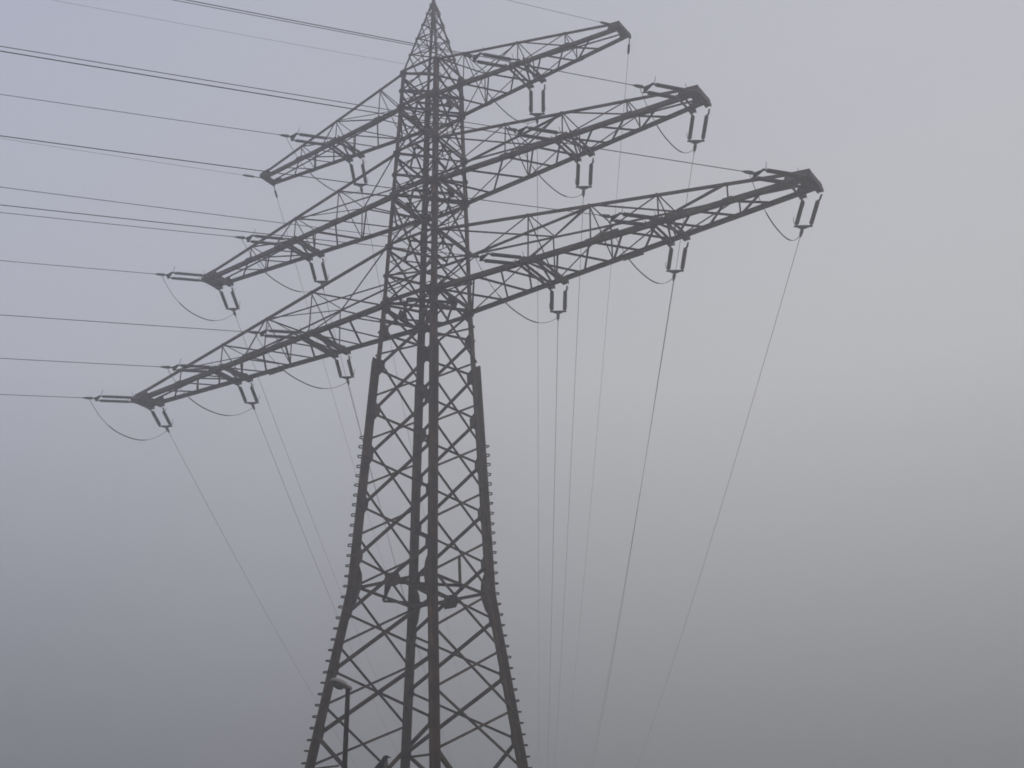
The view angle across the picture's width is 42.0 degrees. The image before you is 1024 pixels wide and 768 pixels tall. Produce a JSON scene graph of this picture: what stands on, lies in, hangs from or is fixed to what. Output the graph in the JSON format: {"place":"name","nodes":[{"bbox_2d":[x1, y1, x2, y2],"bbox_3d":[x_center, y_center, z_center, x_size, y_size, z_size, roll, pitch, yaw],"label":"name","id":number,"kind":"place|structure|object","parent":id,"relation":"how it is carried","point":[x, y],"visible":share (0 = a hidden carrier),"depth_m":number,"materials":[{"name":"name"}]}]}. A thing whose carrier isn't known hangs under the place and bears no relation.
{"place":"outdoors","nodes":[
{"label":"outdoors","id":0,"kind":"place"},
{"bbox_2d":[362,194,480,765],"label":"power line","id":1,"kind":"object","parent":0,"point":[407,429],"visible":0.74,"depth_m":62.32,"materials":[{"name":"metal"}]},
{"bbox_2d":[0,0,1023,767],"label":"sky","id":2,"kind":"structure","parent":0,"point":[858,601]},
{"label":"ground","id":3,"kind":"structure","parent":0,"visible":0},
{"bbox_2d":[330,678,351,767],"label":"street lamp","id":4,"kind":"object","parent":3,"relation":"on","point":[339,683],"visible":1,"depth_m":25.01,"materials":[{"name":"metal"}]},
{"bbox_2d":[130,0,823,767],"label":"transmission tower","id":5,"kind":"structure","parent":3,"relation":"on","point":[434,288],"depth_m":40.29,"materials":[{"name":"metal"}]},
{"bbox_2d":[82,390,139,402],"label":"insulator set","id":6,"kind":"object","parent":5,"relation":"hanging from","point":[112,397],"visible":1,"depth_m":46.81,"materials":[{"name":"ceramic"}]},
{"bbox_2d":[0,394,81,397],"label":"power line","id":7,"kind":"object","parent":6,"relation":"attached to","point":[42,396],"visible":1,"depth_m":45.73,"materials":[{"name":"metal"}]},
{"bbox_2d":[0,138,260,177],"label":"earth wire","id":8,"kind":"object","parent":5,"relation":"attached to","point":[246,175],"visible":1,"depth_m":46.25,"materials":[{"name":"metal"}]},
{"bbox_2d":[149,407,172,432],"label":"insulator set","id":9,"kind":"object","parent":5,"relation":"hanging from","point":[166,418],"visible":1,"depth_m":48.68,"materials":[{"name":"ceramic"}]},
{"bbox_2d":[89,399,165,440],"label":"jumper cable","id":10,"kind":"object","parent":9,"relation":"hanging from","point":[118,432],"visible":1,"depth_m":47.26,"materials":[{"name":"metal"}]},
{"bbox_2d":[169,433,357,767],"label":"power line","id":11,"kind":"object","parent":9,"relation":"attached to","point":[244,573],"visible":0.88,"depth_m":61.06,"materials":[{"name":"metal"}]},
{"bbox_2d":[155,267,211,281],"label":"insulator set","id":12,"kind":"object","parent":5,"relation":"hanging from","point":[168,275],"visible":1,"depth_m":47.02,"materials":[{"name":"ceramic"}]},
{"bbox_2d":[0,260,152,273],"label":"power line","id":13,"kind":"object","parent":12,"relation":"hanging from","point":[76,267],"visible":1,"depth_m":45.30,"materials":[{"name":"metal"}]},
{"bbox_2d":[160,360,219,372],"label":"insulator set","id":14,"kind":"object","parent":5,"relation":"hanging from","point":[174,368],"visible":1,"depth_m":44.64,"materials":[{"name":"ceramic"}]},
{"bbox_2d":[0,358,159,366],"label":"power line","id":15,"kind":"object","parent":14,"relation":"attached to","point":[79,362],"visible":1,"depth_m":42.86,"materials":[{"name":"metal"}]},
{"bbox_2d":[1,187,388,236],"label":"power line","id":16,"kind":"object","parent":5,"relation":"attached to","point":[190,211],"visible":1,"depth_m":39.24,"materials":[{"name":"metal"}]},
{"bbox_2d":[54,0,402,63],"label":"earth wire","id":17,"kind":"object","parent":5,"relation":"attached to","point":[224,31],"visible":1,"depth_m":42.17,"materials":[{"name":"metal"}]},
{"bbox_2d":[218,287,239,316],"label":"insulator set","id":18,"kind":"object","parent":5,"relation":"hanging from","point":[237,305],"visible":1,"depth_m":48.87,"materials":[{"name":"ceramic"}]},
{"bbox_2d":[162,277,232,320],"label":"jumper cable","id":19,"kind":"object","parent":18,"relation":"hanging from","point":[190,311],"visible":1,"depth_m":47.57,"materials":[{"name":"metal"}]},
{"bbox_2d":[236,318,400,732],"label":"power line","id":20,"kind":"object","parent":18,"relation":"attached to","point":[305,501],"visible":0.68,"depth_m":62.70,"materials":[{"name":"metal"}]},
{"bbox_2d":[236,382,258,409],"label":"insulator set","id":21,"kind":"object","parent":5,"relation":"hanging from","point":[253,394],"visible":1,"depth_m":46.82,"materials":[{"name":"ceramic"}]},
{"bbox_2d":[168,370,252,415],"bbox_3d":[-10.340,0.497,45.745,0.036,0.946,4.237,-15,-29,29],"label":"jumper cable","id":22,"kind":"object","parent":21,"relation":"hanging from","point":[205,408],"visible":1,"depth_m":45.38,"materials":[{"name":"metal"}]},
{"bbox_2d":[255,412,396,750],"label":"power line","id":23,"kind":"object","parent":21,"relation":"attached to","point":[312,555],"visible":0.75,"depth_m":58.09,"materials":[{"name":"metal"}]},
{"bbox_2d":[235,229,292,246],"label":"insulator set","id":24,"kind":"object","parent":5,"relation":"hanging from","point":[248,238],"visible":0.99,"depth_m":44.85,"materials":[{"name":"ceramic"}]},
{"bbox_2d":[0,212,233,236],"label":"power line","id":25,"kind":"object","parent":24,"relation":"hanging from","point":[115,224],"visible":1,"depth_m":42.44,"materials":[{"name":"metal"}]},
{"bbox_2d":[247,323,308,339],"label":"insulator set","id":26,"kind":"object","parent":5,"relation":"hanging from","point":[261,333],"visible":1,"depth_m":42.38,"materials":[{"name":"ceramic"}]},
{"bbox_2d":[4,315,245,331],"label":"power line","id":27,"kind":"object","parent":26,"relation":"attached to","point":[123,323],"visible":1,"depth_m":40.04,"materials":[{"name":"metal"}]},
{"bbox_2d":[279,127,335,146],"bbox_3d":[-7.027,-8.453,45.543,1.941,0.292,0.595,3,-24,-29],"label":"insulator set","id":28,"kind":"object","parent":5,"relation":"hanging from","point":[293,136],"visible":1,"depth_m":45.50,"materials":[{"name":"ceramic"}]},
{"bbox_2d":[0,94,278,134],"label":"power line","id":29,"kind":"object","parent":28,"relation":"hanging from","point":[138,114],"visible":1,"depth_m":42.74,"materials":[{"name":"metal"}]},
{"bbox_2d":[308,258,328,289],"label":"insulator set","id":30,"kind":"object","parent":5,"relation":"hanging from","point":[324,273],"visible":0.99,"depth_m":47.03,"materials":[{"name":"ceramic"}]},
{"bbox_2d":[242,240,309,291],"bbox_3d":[-7.910,-3.827,45.968,0.036,0.946,4.252,-15,-29,29],"label":"jumper cable","id":31,"kind":"object","parent":30,"relation":"hanging from","point":[271,277],"visible":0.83,"depth_m":45.47,"materials":[{"name":"metal"}]},
{"bbox_2d":[323,290,455,766],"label":"power line","id":32,"kind":"object","parent":30,"relation":"attached to","point":[374,486],"visible":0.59,"depth_m":57.88,"materials":[{"name":"metal"}]},
{"bbox_2d":[333,355,354,384],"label":"insulator set","id":33,"kind":"object","parent":5,"relation":"hanging from","point":[347,378],"visible":1,"depth_m":44.98,"materials":[{"name":"ceramic"}]},
{"bbox_2d":[255,334,346,388],"bbox_3d":[-6.870,-0.489,43.694,0.036,0.946,4.711,-15,-29,29],"label":"jumper cable","id":34,"kind":"object","parent":33,"relation":"hanging from","point":[294,377],"visible":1,"depth_m":43.31,"materials":[{"name":"metal"}]},
{"bbox_2d":[349,387,452,766],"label":"power line","id":35,"kind":"object","parent":33,"relation":"attached to","point":[387,535],"visible":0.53,"depth_m":56.39,"materials":[{"name":"metal"}]},
{"bbox_2d":[348,159,367,192],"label":"insulator set","id":36,"kind":"object","parent":5,"relation":"hanging from","point":[353,174],"visible":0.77,"depth_m":47.60,"materials":[{"name":"ceramic"}]},
{"bbox_2d":[286,137,360,193],"bbox_3d":[-6.561,-7.361,46.609,0.036,0.946,4.177,-15,-29,29],"label":"jumper cable","id":37,"kind":"object","parent":36,"relation":"hanging from","point":[317,179],"visible":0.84,"depth_m":46.25,"materials":[{"name":"metal"}]},
{"bbox_2d":[273,186,451,764],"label":"earth wire","id":38,"kind":"object","parent":5,"relation":"attached to","point":[331,389],"visible":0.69,"depth_m":61.02,"materials":[{"name":"metal"}]},
{"bbox_2d":[375,755,390,767],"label":"crow","id":39,"kind":"object","parent":5,"relation":"on","point":[383,763],"visible":1,"depth_m":33.70,"materials":[{"name":"grey"}]},
{"bbox_2d":[462,49,519,69],"bbox_3d":[-0.721,-10.244,41.817,1.941,0.292,0.595,3,-24,-29],"label":"insulator set","id":40,"kind":"object","parent":5,"relation":"hanging from","point":[475,58],"visible":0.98,"depth_m":41.78,"materials":[{"name":"ceramic"}]},
{"bbox_2d":[174,0,461,54],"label":"power line","id":41,"kind":"object","parent":40,"relation":"hanging from","point":[316,27],"visible":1,"depth_m":38.97,"materials":[{"name":"metal"}]},
{"bbox_2d":[468,246,530,265],"bbox_3d":[-0.423,-3.679,38.254,1.941,0.292,0.595,3,-24,-29],"label":"insulator set","id":42,"kind":"object","parent":5,"relation":"hanging from","point":[493,261],"visible":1,"depth_m":38.23,"materials":[{"name":"ceramic"}]},
{"bbox_2d":[0,204,467,255],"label":"power line","id":43,"kind":"object","parent":42,"relation":"hanging from","point":[227,229],"visible":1,"depth_m":34.31,"materials":[{"name":"metal"}]},
{"bbox_2d":[528,84,545,124],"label":"insulator set","id":44,"kind":"object","parent":5,"relation":"hanging from","point":[542,103],"visible":1,"depth_m":43.92,"materials":[{"name":"ceramic"}]},
{"bbox_2d":[469,58,536,122],"bbox_3d":[-0.256,-9.153,42.883,0.036,0.946,4.177,-15,-29,29],"label":"jumper cable","id":45,"kind":"object","parent":44,"relation":"hanging from","point":[494,100],"visible":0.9,"depth_m":42.23,"materials":[{"name":"metal"}]},
{"bbox_2d":[537,149,538,585],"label":"power line","id":46,"kind":"object","parent":44,"relation":"attached to","point":[538,479],"visible":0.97,"depth_m":71.66,"materials":[{"name":"metal"}]},
{"bbox_2d":[507,120,567,142],"bbox_3d":[0.670,-7.507,39.516,1.941,0.292,0.595,3,-24,-29],"label":"insulator set","id":47,"kind":"object","parent":5,"relation":"hanging from","point":[521,130],"visible":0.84,"depth_m":39.45,"materials":[{"name":"ceramic"}]},
{"bbox_2d":[0,46,506,128],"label":"power line","id":48,"kind":"object","parent":47,"relation":"attached to","point":[247,86],"visible":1,"depth_m":35.16,"materials":[{"name":"metal"}]},
{"bbox_2d":[549,285,567,320],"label":"insulator set","id":49,"kind":"object","parent":5,"relation":"hanging from","point":[551,307],"visible":1,"depth_m":40.80,"materials":[{"name":"ceramic"}]},
{"bbox_2d":[475,258,557,322],"bbox_3d":[0.189,-2.494,39.524,0.036,0.946,4.711,-15,-29,29],"label":"jumper cable","id":50,"kind":"object","parent":49,"relation":"hanging from","point":[510,306],"visible":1,"depth_m":39.03,"materials":[{"name":"metal"}]},
{"bbox_2d":[547,333,557,767],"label":"power line","id":51,"kind":"object","parent":49,"relation":"attached to","point":[553,521],"visible":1,"depth_m":52.95,"materials":[{"name":"metal"}]},
{"bbox_2d":[508,0,618,26],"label":"earth wire","id":52,"kind":"object","parent":5,"relation":"attached to","point":[605,23],"visible":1,"depth_m":40.32,"materials":[{"name":"metal"}]},
{"bbox_2d":[575,158,593,197],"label":"insulator set","id":53,"kind":"object","parent":5,"relation":"hanging from","point":[582,188],"visible":1,"depth_m":41.67,"materials":[{"name":"ceramic"}]},
{"bbox_2d":[513,131,582,197],"bbox_3d":[1.156,-6.403,40.611,0.036,0.946,4.252,-15,-29,29],"label":"jumper cable","id":54,"kind":"object","parent":53,"relation":"hanging from","point":[542,178],"visible":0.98,"depth_m":40.14,"materials":[{"name":"metal"}]},
{"bbox_2d":[554,198,583,767],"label":"power line","id":55,"kind":"object","parent":53,"relation":"attached to","point":[571,450],"visible":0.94,"depth_m":57.13,"materials":[{"name":"metal"}]},
{"bbox_2d":[564,38,629,762],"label":"earth wire","id":56,"kind":"object","parent":5,"relation":"attached to","point":[628,50],"visible":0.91,"depth_m":54.87,"materials":[{"name":"metal"}]},
{"bbox_2d":[599,206,663,227],"bbox_3d":[3.178,-4.582,36.384,1.941,0.292,0.595,3,-24,-29],"label":"insulator set","id":57,"kind":"object","parent":5,"relation":"hanging from","point":[625,222],"visible":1,"depth_m":36.35,"materials":[{"name":"ceramic"}]},
{"bbox_2d":[0,135,597,214],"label":"power line","id":58,"kind":"object","parent":57,"relation":"hanging from","point":[287,174],"visible":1,"depth_m":31.51,"materials":[{"name":"metal"}]},
{"bbox_2d":[632,76,693,100],"bbox_3d":[4.201,-8.378,37.715,1.941,0.292,0.595,3,-24,-29],"label":"insulator set","id":59,"kind":"object","parent":5,"relation":"hanging from","point":[658,94],"visible":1,"depth_m":37.67,"materials":[{"name":"ceramic"}]},
{"bbox_2d":[187,0,631,84],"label":"power line","id":60,"kind":"object","parent":59,"relation":"attached to","point":[403,41],"visible":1,"depth_m":33.75,"materials":[{"name":"metal"}]},
{"bbox_2d":[665,242,688,280],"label":"insulator set","id":61,"kind":"object","parent":5,"relation":"hanging from","point":[669,261],"visible":1,"depth_m":38.57,"materials":[{"name":"ceramic"}]},
{"bbox_2d":[592,281,673,767],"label":"power line","id":62,"kind":"object","parent":61,"relation":"attached to","point":[640,491],"visible":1,"depth_m":51.44,"materials":[{"name":"metal"}]},
{"bbox_2d":[607,219,673,283],"bbox_3d":[3.659,-3.480,37.473,0.036,0.946,4.237,-15,-29,29],"label":"jumper cable","id":63,"kind":"object","parent":61,"relation":"hanging from","point":[635,266],"visible":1,"depth_m":36.98,"materials":[{"name":"metal"}]},
{"bbox_2d":[687,109,709,152],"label":"insulator set","id":64,"kind":"object","parent":5,"relation":"hanging from","point":[694,142],"visible":1,"depth_m":39.51,"materials":[{"name":"ceramic"}]},
{"bbox_2d":[590,155,693,763],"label":"power line","id":65,"kind":"object","parent":64,"relation":"attached to","point":[650,429],"visible":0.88,"depth_m":52.69,"materials":[{"name":"metal"}]},
{"bbox_2d":[640,89,694,152],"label":"jumper cable","id":66,"kind":"object","parent":64,"relation":"hanging from","point":[661,131],"visible":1,"depth_m":38.06,"materials":[{"name":"metal"}]},
{"bbox_2d":[742,161,806,185],"bbox_3d":[6.709,-5.468,34.550,1.941,0.292,0.595,3,-24,-29],"label":"insulator set","id":67,"kind":"object","parent":5,"relation":"hanging from","point":[771,180],"visible":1,"depth_m":34.51,"materials":[{"name":"ceramic"}]},
{"bbox_2d":[0,50,741,171],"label":"power line","id":68,"kind":"object","parent":67,"relation":"hanging from","point":[351,108],"visible":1,"depth_m":28.74,"materials":[{"name":"metal"}]},
{"bbox_2d":[793,194,821,237],"bbox_3d":[8.037,-4.654,36.501,0.595,0.292,1.941,-1,-30,1],"label":"insulator set","id":69,"kind":"object","parent":5,"relation":"hanging from","point":[799,214],"visible":1,"depth_m":36.38,"materials":[{"name":"ceramic"}]},
{"bbox_2d":[636,238,799,767],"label":"power line","id":70,"kind":"object","parent":69,"relation":"attached to","point":[735,458],"visible":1,"depth_m":48.26,"materials":[{"name":"metal"}]},
{"bbox_2d":[749,174,800,240],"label":"jumper cable","id":71,"kind":"object","parent":69,"relation":"hanging from","point":[770,219],"visible":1,"depth_m":34.88,"materials":[{"name":"metal"}]}
]}

